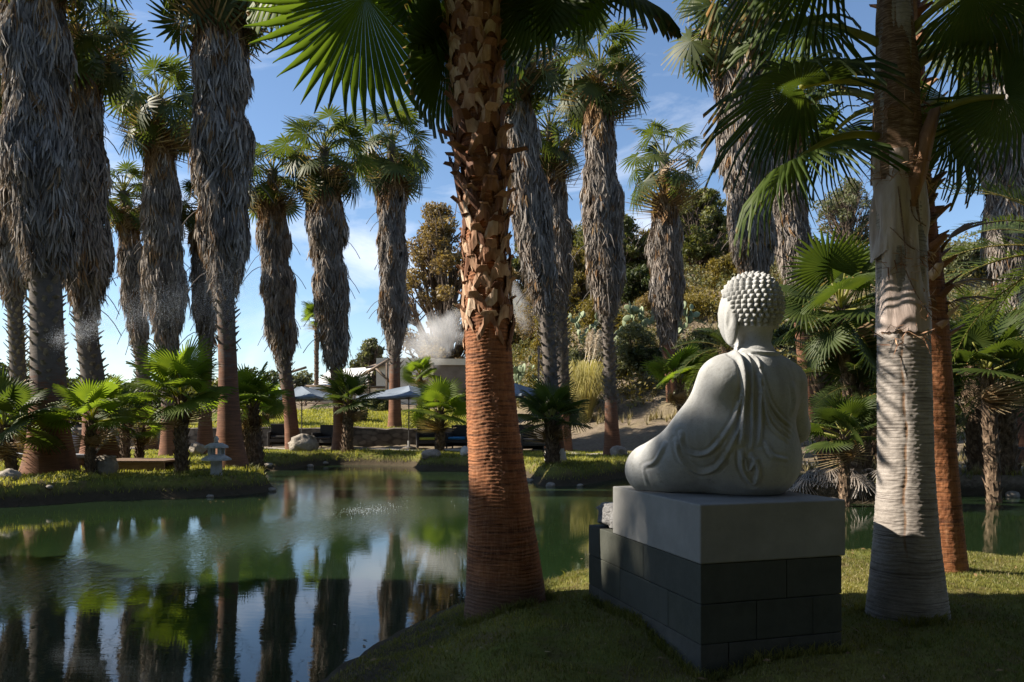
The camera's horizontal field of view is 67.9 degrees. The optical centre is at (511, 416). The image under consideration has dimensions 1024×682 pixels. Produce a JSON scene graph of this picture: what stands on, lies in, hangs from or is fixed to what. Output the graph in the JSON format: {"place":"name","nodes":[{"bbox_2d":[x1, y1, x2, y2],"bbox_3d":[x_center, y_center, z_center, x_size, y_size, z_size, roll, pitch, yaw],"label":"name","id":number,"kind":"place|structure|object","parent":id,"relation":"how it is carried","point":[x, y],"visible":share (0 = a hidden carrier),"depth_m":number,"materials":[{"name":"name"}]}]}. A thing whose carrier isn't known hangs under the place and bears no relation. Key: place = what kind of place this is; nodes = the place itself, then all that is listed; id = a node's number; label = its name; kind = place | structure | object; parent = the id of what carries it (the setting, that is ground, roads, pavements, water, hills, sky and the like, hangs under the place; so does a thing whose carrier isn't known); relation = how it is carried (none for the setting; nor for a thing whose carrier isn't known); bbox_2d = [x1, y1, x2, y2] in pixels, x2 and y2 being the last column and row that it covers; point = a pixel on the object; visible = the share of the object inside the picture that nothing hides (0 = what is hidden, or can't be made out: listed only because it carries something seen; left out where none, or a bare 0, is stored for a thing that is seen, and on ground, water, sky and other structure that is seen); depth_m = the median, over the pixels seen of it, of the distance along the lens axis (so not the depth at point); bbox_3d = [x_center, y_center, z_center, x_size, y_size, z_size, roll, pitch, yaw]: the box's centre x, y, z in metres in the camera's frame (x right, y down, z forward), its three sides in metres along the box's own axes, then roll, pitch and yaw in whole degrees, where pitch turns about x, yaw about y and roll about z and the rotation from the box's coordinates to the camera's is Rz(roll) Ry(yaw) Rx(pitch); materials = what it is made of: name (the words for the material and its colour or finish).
{"place":"outdoors","nodes":[
{"label":"outdoors","id":0,"kind":"place"},
{"bbox_2d":[49,252,278,347],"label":"sprinkler mist","id":1,"kind":"structure","parent":0,"point":[154,311],"depth_m":15.45,"materials":[{"name":"white liquid"}]},
{"bbox_2d":[0,0,985,389],"label":"sky","id":2,"kind":"structure","parent":0,"point":[675,101],"materials":[{"name":"blue"}]},
{"bbox_2d":[0,465,1023,681],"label":"pond water","id":3,"kind":"structure","parent":0,"point":[273,586],"depth_m":8.14,"materials":[{"name":"liquid"}]},
{"bbox_2d":[0,271,1023,681],"bbox_3d":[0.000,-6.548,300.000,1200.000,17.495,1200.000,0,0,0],"label":"ground","id":4,"kind":"structure","parent":0,"point":[636,431],"depth_m":5.01,"materials":[{"name":"plant"}]},
{"bbox_2d":[0,71,29,451],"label":"skirted palm","id":5,"kind":"object","parent":4,"relation":"on","point":[13,293],"visible":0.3,"depth_m":23.88,"materials":[{"name":"grey plant"}]},
{"bbox_2d":[0,366,68,472],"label":"young fan palm","id":6,"kind":"object","parent":4,"relation":"on","point":[16,396],"visible":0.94,"depth_m":15.17,"materials":[{"name":"green plant"}]},
{"bbox_2d":[0,0,132,474],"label":"skirted palm","id":7,"kind":"object","parent":4,"relation":"on","point":[41,175],"visible":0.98,"depth_m":15.91,"materials":[{"name":"grey plant"}]},
{"bbox_2d":[67,377,81,424],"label":"distant tree","id":8,"kind":"object","parent":4,"relation":"on","point":[71,381],"visible":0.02,"depth_m":44.87,"materials":[{"name":"green plant"}]},
{"bbox_2d":[30,374,144,474],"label":"young fan palm","id":9,"kind":"object","parent":4,"relation":"on","point":[85,397],"visible":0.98,"depth_m":15.48,"materials":[{"name":"green plant"}]},
{"bbox_2d":[95,454,118,474],"bbox_3d":[-8.497,1.052,15.904,0.410,0.539,0.477,0,0,16],"label":"boulder","id":10,"kind":"object","parent":4,"relation":"on","point":[106,463],"visible":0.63,"depth_m":15.77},
{"bbox_2d":[62,0,153,467],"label":"skirted palm","id":11,"kind":"object","parent":4,"relation":"on","point":[102,75],"visible":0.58,"depth_m":18.69,"materials":[{"name":"grey plant"}]},
{"bbox_2d":[92,388,154,457],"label":"young fan palm","id":12,"kind":"object","parent":4,"relation":"on","point":[124,451],"visible":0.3,"depth_m":18.44,"materials":[{"name":"green plant"}]},
{"bbox_2d":[104,159,158,449],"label":"skirted palm","id":13,"kind":"object","parent":4,"relation":"on","point":[127,211],"visible":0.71,"depth_m":26.64,"materials":[{"name":"grey plant"}]},
{"bbox_2d":[113,405,166,457],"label":"young fan palm","id":14,"kind":"object","parent":4,"relation":"on","point":[141,441],"visible":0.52,"depth_m":19.42,"materials":[{"name":"green plant"}]},
{"bbox_2d":[117,458,175,471],"bbox_3d":[-8.567,1.288,17.600,1.544,0.617,1.200,0,0,0],"label":"bench","id":15,"kind":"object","parent":4,"relation":"on","point":[127,464],"depth_m":17.03,"materials":[{"name":"brown wood"}]},
{"bbox_2d":[103,52,196,455],"bbox_3d":[-10.826,-4.684,23.039,3.200,12.307,3.097,0,0,0],"label":"skirted palm","id":16,"kind":"object","parent":4,"relation":"on","point":[156,139],"visible":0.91,"depth_m":22.67,"materials":[{"name":"grey plant"}]},
{"bbox_2d":[113,334,238,473],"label":"young fan palm","id":17,"kind":"object","parent":4,"relation":"on","point":[185,367],"visible":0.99,"depth_m":15.69,"materials":[{"name":"green plant"}]},
{"bbox_2d":[180,179,240,454],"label":"skirted palm","id":18,"kind":"object","parent":4,"relation":"on","point":[205,430],"visible":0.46,"depth_m":23.75,"materials":[{"name":"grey plant"}]},
{"bbox_2d":[201,436,231,474],"bbox_3d":[-6.143,0.843,15.800,0.573,0.910,0.585,0,0,0],"label":"stone lantern","id":19,"kind":"object","parent":4,"relation":"on","point":[215,459],"visible":0.98,"depth_m":15.71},
{"bbox_2d":[146,0,292,468],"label":"skirted palm","id":20,"kind":"object","parent":4,"relation":"on","point":[222,146],"visible":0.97,"depth_m":17.30,"materials":[{"name":"grey plant"}]},
{"bbox_2d":[206,384,277,464],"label":"young fan palm","id":21,"kind":"object","parent":4,"relation":"on","point":[246,444],"visible":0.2,"depth_m":20.37,"materials":[{"name":"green plant"}]},
{"bbox_2d":[211,361,293,477],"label":"young fan palm","id":22,"kind":"object","parent":4,"relation":"on","point":[250,385],"visible":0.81,"depth_m":18.86,"materials":[{"name":"green plant"}]},
{"bbox_2d":[241,366,280,389],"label":"distant tree","id":23,"kind":"object","parent":4,"relation":"on","point":[274,374],"visible":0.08,"depth_m":74.67,"materials":[{"name":"green plant"}]},
{"bbox_2d":[267,424,284,446],"bbox_3d":[-9.006,0.744,29.625,0.920,0.950,0.810,0,0,-11],"label":"wicker armchair","id":24,"kind":"object","parent":4,"relation":"on","point":[276,435],"visible":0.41,"depth_m":29.83,"materials":[{"name":"black wicker"}]},
{"bbox_2d":[241,142,312,449],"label":"skirted palm","id":25,"kind":"object","parent":4,"relation":"on","point":[273,236],"visible":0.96,"depth_m":27.67,"materials":[{"name":"grey plant"}]},
{"bbox_2d":[292,370,313,401],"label":"distant tree","id":26,"kind":"object","parent":4,"relation":"on","point":[300,379],"visible":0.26,"depth_m":79.54,"materials":[{"name":"green plant"}]},
{"bbox_2d":[288,434,318,452],"bbox_3d":[-7.053,0.956,25.799,1.084,0.792,0.860,0,0,-43],"label":"boulder","id":27,"kind":"object","parent":4,"relation":"on","point":[302,442],"visible":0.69,"depth_m":25.50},
{"bbox_2d":[278,386,330,433],"bbox_3d":[-8.158,0.021,29.500,2.666,2.430,2.666,0,0,15],"label":"garden umbrella","id":28,"kind":"object","parent":4,"relation":"on","point":[302,393],"visible":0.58,"depth_m":29.25,"materials":[{"name":"white fabric"}]},
{"bbox_2d":[72,426,543,446],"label":"stone wall","id":29,"kind":"structure","parent":4,"relation":"on","point":[369,436],"depth_m":31.32,"materials":[{"name":"stone"}]},
{"bbox_2d":[300,300,319,401],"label":"young fan palm","id":30,"kind":"object","parent":4,"relation":"on","point":[308,310],"visible":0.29,"depth_m":43.88,"materials":[{"name":"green plant"}]},
{"bbox_2d":[0,447,631,499],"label":"grass","id":31,"kind":"structure","parent":4,"relation":"on","point":[527,453],"depth_m":19.06,"materials":[{"name":"plant"}]},
{"bbox_2d":[311,425,332,446],"bbox_3d":[-7.263,0.786,29.825,0.920,0.950,0.810,0,0,11],"label":"wicker armchair","id":32,"kind":"object","parent":4,"relation":"on","point":[324,435],"visible":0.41,"depth_m":30.09,"materials":[{"name":"black wicker"}]},
{"bbox_2d":[265,103,380,450],"bbox_3d":[-6.732,-4.700,27.238,3.925,12.279,3.751,0,0,0],"label":"skirted palm","id":33,"kind":"object","parent":4,"relation":"on","point":[326,189],"visible":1,"depth_m":26.60,"materials":[{"name":"grey plant"}]},
{"bbox_2d":[188,408,466,428],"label":"slope grass","id":34,"kind":"structure","parent":4,"relation":"on","point":[378,415],"depth_m":35.21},
{"bbox_2d":[292,359,388,406],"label":"pavilion","id":35,"kind":"object","parent":4,"relation":"on","point":[385,377],"visible":0.42,"depth_m":42.44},
{"bbox_2d":[308,368,385,451],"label":"young fan palm","id":36,"kind":"object","parent":4,"relation":"on","point":[350,385],"visible":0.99,"depth_m":25.83,"materials":[{"name":"green plant"}]},
{"bbox_2d":[349,337,385,385],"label":"hill tree","id":37,"kind":"object","parent":4,"relation":"on","point":[370,353],"visible":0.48,"depth_m":59.32,"materials":[{"name":"green plant"}]},
{"bbox_2d":[367,389,388,410],"bbox_3d":[-6.927,-0.724,40.080,1.520,1.533,1.784,0,0,-41],"label":"shrub","id":38,"kind":"object","parent":4,"relation":"on","point":[380,405],"visible":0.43,"depth_m":39.55,"materials":[{"name":"green plant"}]},
{"bbox_2d":[309,358,465,404],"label":"bathhouse","id":39,"kind":"structure","parent":4,"relation":"on","point":[450,369],"depth_m":43.90,"materials":[{"name":"beige paint"}]},
{"bbox_2d":[347,93,434,426],"bbox_3d":[-5.255,-6.495,32.891,4.002,14.456,4.374,0,0,0],"label":"skirted palm","id":40,"kind":"object","parent":4,"relation":"on","point":[394,183],"visible":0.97,"depth_m":32.63,"materials":[{"name":"grey plant"}]},
{"bbox_2d":[356,386,459,448],"bbox_3d":[-4.004,0.008,29.500,2.847,2.464,2.847,0,0,35],"label":"garden umbrella","id":41,"kind":"object","parent":4,"relation":"on","point":[402,393],"visible":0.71,"depth_m":29.08,"materials":[{"name":"white fabric"}]},
{"bbox_2d":[400,356,441,408],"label":"young fan palm","id":42,"kind":"object","parent":4,"relation":"on","point":[423,364],"visible":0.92,"depth_m":37.76,"materials":[{"name":"green plant"}]},
{"bbox_2d":[416,425,435,448],"bbox_3d":[-3.244,0.801,29.425,0.920,0.950,0.810,0,0,-9],"label":"wicker armchair","id":43,"kind":"object","parent":4,"relation":"on","point":[428,439],"visible":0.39,"depth_m":29.19,"materials":[{"name":"wicker"}]},
{"bbox_2d":[402,201,465,358],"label":"hill tree","id":44,"kind":"object","parent":4,"relation":"on","point":[440,276],"visible":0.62,"depth_m":48.99,"materials":[{"name":"green plant"}]},
{"bbox_2d":[403,376,466,451],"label":"young fan palm","id":45,"kind":"object","parent":4,"relation":"on","point":[438,394],"visible":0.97,"depth_m":25.32,"materials":[{"name":"green plant"}]},
{"bbox_2d":[445,425,467,448],"bbox_3d":[-2.048,0.786,29.624,0.920,0.950,0.810,0,0,14],"label":"wicker armchair","id":46,"kind":"object","parent":4,"relation":"on","point":[457,436],"visible":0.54,"depth_m":29.84,"materials":[{"name":"black wicker"}]},
{"bbox_2d":[240,0,681,617],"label":"red trunk palm","id":47,"kind":"object","parent":4,"relation":"on","point":[462,60],"visible":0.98,"depth_m":5.07,"materials":[{"name":"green plant"}]},
{"bbox_2d":[0,448,1023,487],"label":"bank grass","id":48,"kind":"structure","parent":4,"relation":"on","point":[379,452],"depth_m":16.37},
{"bbox_2d":[508,269,532,342],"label":"hill tree","id":49,"kind":"object","parent":4,"relation":"on","point":[516,289],"visible":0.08,"depth_m":46.76,"materials":[{"name":"green plant"}]},
{"bbox_2d":[511,241,532,319],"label":"hill tree","id":50,"kind":"object","parent":4,"relation":"on","point":[515,264],"visible":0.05,"depth_m":49.14,"materials":[{"name":"green plant"}]},
{"bbox_2d":[512,295,534,357],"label":"shrub","id":51,"kind":"object","parent":4,"relation":"on","point":[518,312],"visible":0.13,"depth_m":44.66,"materials":[{"name":"green plant"}]},
{"bbox_2d":[519,424,544,452],"bbox_3d":[0.498,0.720,25.022,0.920,0.950,0.810,0,0,-29],"label":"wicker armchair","id":52,"kind":"object","parent":4,"relation":"on","point":[525,444],"visible":0.3,"depth_m":24.99,"materials":[{"name":"black wicker"}]},
{"bbox_2d":[503,40,576,460],"bbox_3d":[0.065,-4.643,19.792,3.320,12.179,3.535,0,0,0],"label":"skirted palm","id":53,"kind":"object","parent":4,"relation":"on","point":[532,223],"visible":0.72,"depth_m":19.57,"materials":[{"name":"grey plant"}]},
{"bbox_2d":[511,288,569,342],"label":"shrub","id":54,"kind":"object","parent":4,"relation":"on","point":[523,322],"visible":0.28,"depth_m":43.33,"materials":[{"name":"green plant"}]},
{"bbox_2d":[524,316,571,382],"bbox_3d":[1.747,-3.337,36.969,2.080,4.259,2.174,0,0,-44],"label":"shrub","id":55,"kind":"object","parent":4,"relation":"on","point":[535,345],"visible":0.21,"depth_m":36.73,"materials":[{"name":"green plant"}]},
{"bbox_2d":[516,376,592,463],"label":"young fan palm","id":56,"kind":"object","parent":4,"relation":"on","point":[539,406],"visible":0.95,"depth_m":18.75,"materials":[{"name":"green plant"}]},
{"bbox_2d":[534,93,585,451],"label":"skirted palm","id":57,"kind":"object","parent":4,"relation":"on","point":[555,161],"visible":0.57,"depth_m":25.63,"materials":[{"name":"grey plant"}]},
{"bbox_2d":[567,247,590,313],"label":"hill tree","id":58,"kind":"object","parent":4,"relation":"on","point":[580,276],"visible":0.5,"depth_m":42.43,"materials":[{"name":"green plant"}]},
{"bbox_2d":[568,311,601,345],"bbox_3d":[3.730,-4.392,38.003,1.860,1.780,0.811,0,0,0],"label":"prickly pear","id":59,"kind":"object","parent":4,"relation":"on","point":[583,315],"visible":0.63,"depth_m":38.00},
{"bbox_2d":[569,328,620,422],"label":"pampas grass","id":60,"kind":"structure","parent":4,"relation":"on","point":[586,377],"depth_m":31.04,"materials":[{"name":"plant"}]},
{"bbox_2d":[573,294,621,325],"bbox_3d":[4.491,-5.543,40.234,3.033,2.112,3.120,0,0,0],"label":"shrub","id":61,"kind":"object","parent":4,"relation":"on","point":[588,310],"visible":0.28,"depth_m":39.27,"materials":[{"name":"green plant"}]},
{"bbox_2d":[551,10,650,455],"bbox_3d":[2.638,-5.487,23.214,3.301,13.822,3.204,0,0,30],"label":"skirted palm","id":62,"kind":"object","parent":4,"relation":"on","point":[595,101],"visible":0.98,"depth_m":22.63,"materials":[{"name":"grey plant"}]},
{"bbox_2d":[573,213,653,270],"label":"hill tree","id":63,"kind":"object","parent":4,"relation":"on","point":[632,251],"visible":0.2,"depth_m":45.92,"materials":[{"name":"green plant"}]},
{"bbox_2d":[620,263,649,303],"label":"hill tree","id":64,"kind":"object","parent":4,"relation":"on","point":[637,276],"visible":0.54,"depth_m":40.12,"materials":[{"name":"green plant"}]},
{"bbox_2d":[614,301,655,342],"bbox_3d":[6.232,-4.365,36.577,2.436,2.274,1.721,0,0,-36],"label":"prickly pear","id":65,"kind":"object","parent":4,"relation":"on","point":[634,310],"visible":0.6,"depth_m":36.62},
{"bbox_2d":[614,320,657,370],"bbox_3d":[5.438,-3.188,34.521,2.414,2.562,2.679,0,0,0],"label":"shrub","id":66,"kind":"object","parent":4,"relation":"on","point":[631,331],"visible":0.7,"depth_m":33.90,"materials":[{"name":"green plant"}]},
{"bbox_2d":[622,345,662,371],"bbox_3d":[6.027,-2.528,33.923,2.074,1.336,2.123,0,0,-36],"label":"shrub","id":67,"kind":"object","parent":4,"relation":"on","point":[638,353],"visible":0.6,"depth_m":33.64,"materials":[{"name":"green plant"}]},
{"bbox_2d":[634,290,650,317],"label":"shrub","id":68,"kind":"object","parent":4,"relation":"on","point":[643,302],"visible":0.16,"depth_m":38.81,"materials":[{"name":"yellow plant"}]},
{"bbox_2d":[616,118,705,401],"bbox_3d":[6.196,-6.278,31.062,3.685,11.658,3.562,0,0,0],"label":"skirted palm","id":69,"kind":"object","parent":4,"relation":"on","point":[667,281],"visible":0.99,"depth_m":30.63,"materials":[{"name":"grey plant"}]},
{"bbox_2d":[326,548,1023,681],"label":"grass","id":70,"kind":"structure","parent":4,"relation":"on","point":[575,576],"depth_m":4.34,"materials":[{"name":"plant"}]},
{"bbox_2d":[640,337,711,411],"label":"young fan palm","id":71,"kind":"object","parent":4,"relation":"on","point":[679,397],"visible":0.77,"depth_m":25.77,"materials":[{"name":"green plant"}]},
{"bbox_2d":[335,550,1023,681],"bbox_3d":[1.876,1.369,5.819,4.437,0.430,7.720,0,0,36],"label":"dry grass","id":72,"kind":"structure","parent":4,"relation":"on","point":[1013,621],"depth_m":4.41,"materials":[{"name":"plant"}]},
{"bbox_2d":[678,301,699,333],"bbox_3d":[7.769,-4.429,35.497,1.932,2.102,1.202,0,0,40],"label":"prickly pear","id":73,"kind":"object","parent":4,"relation":"on","point":[690,316],"visible":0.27,"depth_m":35.12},
{"bbox_2d":[365,548,1023,680],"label":"fallen leaves","id":74,"kind":"object","parent":4,"relation":"on","point":[975,574],"visible":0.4,"depth_m":4.21,"materials":[{"name":"brown plant"}]},
{"bbox_2d":[680,292,713,319],"bbox_3d":[9.054,-5.474,38.006,2.983,1.676,3.395,0,0,0],"label":"shrub","id":75,"kind":"object","parent":4,"relation":"on","point":[688,298],"visible":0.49,"depth_m":37.04,"materials":[{"name":"yellow plant"}]},
{"bbox_2d":[675,328,721,358],"bbox_3d":[7.978,-2.926,33.067,2.268,1.977,2.559,0,0,-26],"label":"shrub","id":76,"kind":"object","parent":4,"relation":"on","point":[692,336],"visible":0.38,"depth_m":32.61,"materials":[{"name":"green plant"}]},
{"bbox_2d":[454,586,953,681],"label":"edge grass","id":77,"kind":"structure","parent":4,"relation":"on","point":[627,614],"depth_m":4.28,"materials":[{"name":"plant"}]},
{"bbox_2d":[679,187,729,272],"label":"hill tree","id":78,"kind":"object","parent":4,"relation":"on","point":[702,243],"visible":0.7,"depth_m":43.07,"materials":[{"name":"green plant"}]},
{"bbox_2d":[589,524,840,676],"bbox_3d":[1.131,1.132,4.593,0.837,0.797,1.467,0,0,-16],"label":"block pedestal","id":79,"kind":"object","parent":4,"relation":"on","point":[715,616],"visible":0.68,"depth_m":3.93,"materials":[{"name":"stone"}]},
{"bbox_2d":[595,502,612,528],"bbox_3d":[0.867,0.652,5.069,0.584,0.187,0.371,0,0,-16],"label":"rough stone","id":80,"kind":"object","parent":79,"relation":"on","point":[605,515],"visible":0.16,"depth_m":4.96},
{"bbox_2d":[613,486,844,563],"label":"concrete slab","id":81,"kind":"structure","parent":79,"relation":"on","point":[705,528],"depth_m":3.94,"materials":[{"name":"concrete"}]},
{"bbox_2d":[625,271,810,495],"bbox_3d":[1.293,-0.198,4.514,1.138,1.263,0.916,0,0,-22],"label":"stone statue","id":82,"kind":"object","parent":81,"relation":"on","point":[739,423],"visible":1,"depth_m":4.17,"materials":[{"name":"stone"}]},
{"bbox_2d":[448,265,988,426],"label":"slope tufts","id":83,"kind":"object","parent":4,"relation":"on","point":[655,416],"visible":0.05,"depth_m":32.28,"materials":[{"name":"green plant"}]},
{"bbox_2d":[706,251,738,289],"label":"hill tree","id":84,"kind":"object","parent":4,"relation":"on","point":[724,263],"visible":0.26,"depth_m":39.43,"materials":[{"name":"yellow plant"}]},
{"bbox_2d":[671,319,775,390],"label":"date palm","id":85,"kind":"object","parent":4,"relation":"on","point":[724,347],"visible":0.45,"depth_m":24.06,"materials":[{"name":"green plant"}]},
{"bbox_2d":[661,0,809,276],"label":"skirted palm","id":86,"kind":"object","parent":4,"relation":"on","point":[761,257],"visible":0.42,"depth_m":20.66,"materials":[{"name":"grey plant"}]},
{"bbox_2d":[511,230,993,410],"bbox_3d":[10.649,-4.711,39.265,47.902,10.643,20.856,0,0,38],"label":"hillside brush","id":87,"kind":"object","parent":4,"relation":"on","point":[630,386],"visible":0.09,"depth_m":36.72,"materials":[{"name":"green plant"}]},
{"bbox_2d":[715,50,831,419],"bbox_3d":[9.445,-6.420,27.143,3.858,13.342,3.792,0,0,-42],"label":"skirted palm","id":88,"kind":"object","parent":4,"relation":"on","point":[797,227],"visible":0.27,"depth_m":26.60,"materials":[{"name":"grey plant"}]},
{"bbox_2d":[772,321,810,347],"bbox_3d":[11.364,-3.325,32.104,2.580,1.479,2.434,0,0,0],"label":"shrub","id":89,"kind":"object","parent":4,"relation":"on","point":[780,331],"visible":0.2,"depth_m":31.39,"materials":[{"name":"green plant"}]},
{"bbox_2d":[771,321,874,467],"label":"date palm","id":90,"kind":"object","parent":4,"relation":"on","point":[816,386],"visible":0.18,"depth_m":18.31,"materials":[{"name":"green plant"}]},
{"bbox_2d":[771,224,876,469],"bbox_3d":[6.730,-1.150,15.488,3.289,5.154,3.342,0,0,0],"label":"young fan palm","id":91,"kind":"object","parent":4,"relation":"on","point":[847,266],"visible":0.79,"depth_m":15.19,"materials":[{"name":"green plant"}]},
{"bbox_2d":[789,467,876,500],"bbox_3d":[6.520,1.275,14.759,2.650,0.636,1.607,0,0,0],"label":"dead frond pile","id":92,"kind":"object","parent":4,"relation":"on","point":[829,475],"visible":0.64,"depth_m":14.44,"materials":[{"name":"grey plant"}]},
{"bbox_2d":[794,330,876,473],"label":"date palm","id":93,"kind":"object","parent":4,"relation":"on","point":[863,391],"visible":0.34,"depth_m":15.40,"materials":[{"name":"green plant"}]},
{"bbox_2d":[802,391,876,506],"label":"young fan palm","id":94,"kind":"object","parent":4,"relation":"on","point":[845,415],"visible":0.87,"depth_m":13.45,"materials":[{"name":"green plant"}]},
{"bbox_2d":[808,170,871,246],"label":"hill tree","id":95,"kind":"object","parent":4,"relation":"on","point":[846,215],"visible":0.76,"depth_m":39.45,"materials":[{"name":"green plant"}]},
{"bbox_2d":[696,0,1023,623],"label":"grey trunk palm","id":96,"kind":"object","parent":4,"relation":"on","point":[911,131],"visible":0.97,"depth_m":4.68,"materials":[{"name":"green plant"}]},
{"bbox_2d":[800,425,1023,475],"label":"bank tufts","id":97,"kind":"object","parent":4,"relation":"on","point":[960,458],"visible":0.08,"depth_m":17.40,"materials":[{"name":"green plant"}]},
{"bbox_2d":[869,0,1002,573],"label":"red trunk palm","id":98,"kind":"object","parent":4,"relation":"on","point":[952,530],"visible":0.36,"depth_m":5.98,"materials":[{"name":"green plant"}]},
{"bbox_2d":[942,239,986,273],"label":"hill tree","id":99,"kind":"object","parent":4,"relation":"on","point":[974,257],"visible":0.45,"depth_m":33.10,"materials":[{"name":"green plant"}]},
{"bbox_2d":[921,0,1023,462],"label":"skirted palm","id":100,"kind":"object","parent":4,"relation":"on","point":[995,205],"visible":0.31,"depth_m":19.69,"materials":[{"name":"grey plant"}]},
{"bbox_2d":[937,179,1023,365],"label":"date palm","id":101,"kind":"object","parent":4,"relation":"on","point":[1016,228],"visible":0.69,"depth_m":12.29,"materials":[{"name":"green plant"}]},
{"bbox_2d":[949,307,1023,503],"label":"young fan palm","id":102,"kind":"object","parent":4,"relation":"on","point":[987,348],"visible":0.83,"depth_m":14.07,"materials":[{"name":"green plant"}]},
{"bbox_2d":[949,281,1023,472],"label":"date palm","id":103,"kind":"object","parent":4,"relation":"on","point":[973,444],"visible":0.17,"depth_m":16.81,"materials":[{"name":"green plant"}]},
{"bbox_2d":[953,358,1023,474],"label":"date palm","id":104,"kind":"object","parent":4,"relation":"on","point":[1010,451],"visible":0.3,"depth_m":15.64,"materials":[{"name":"green plant"}]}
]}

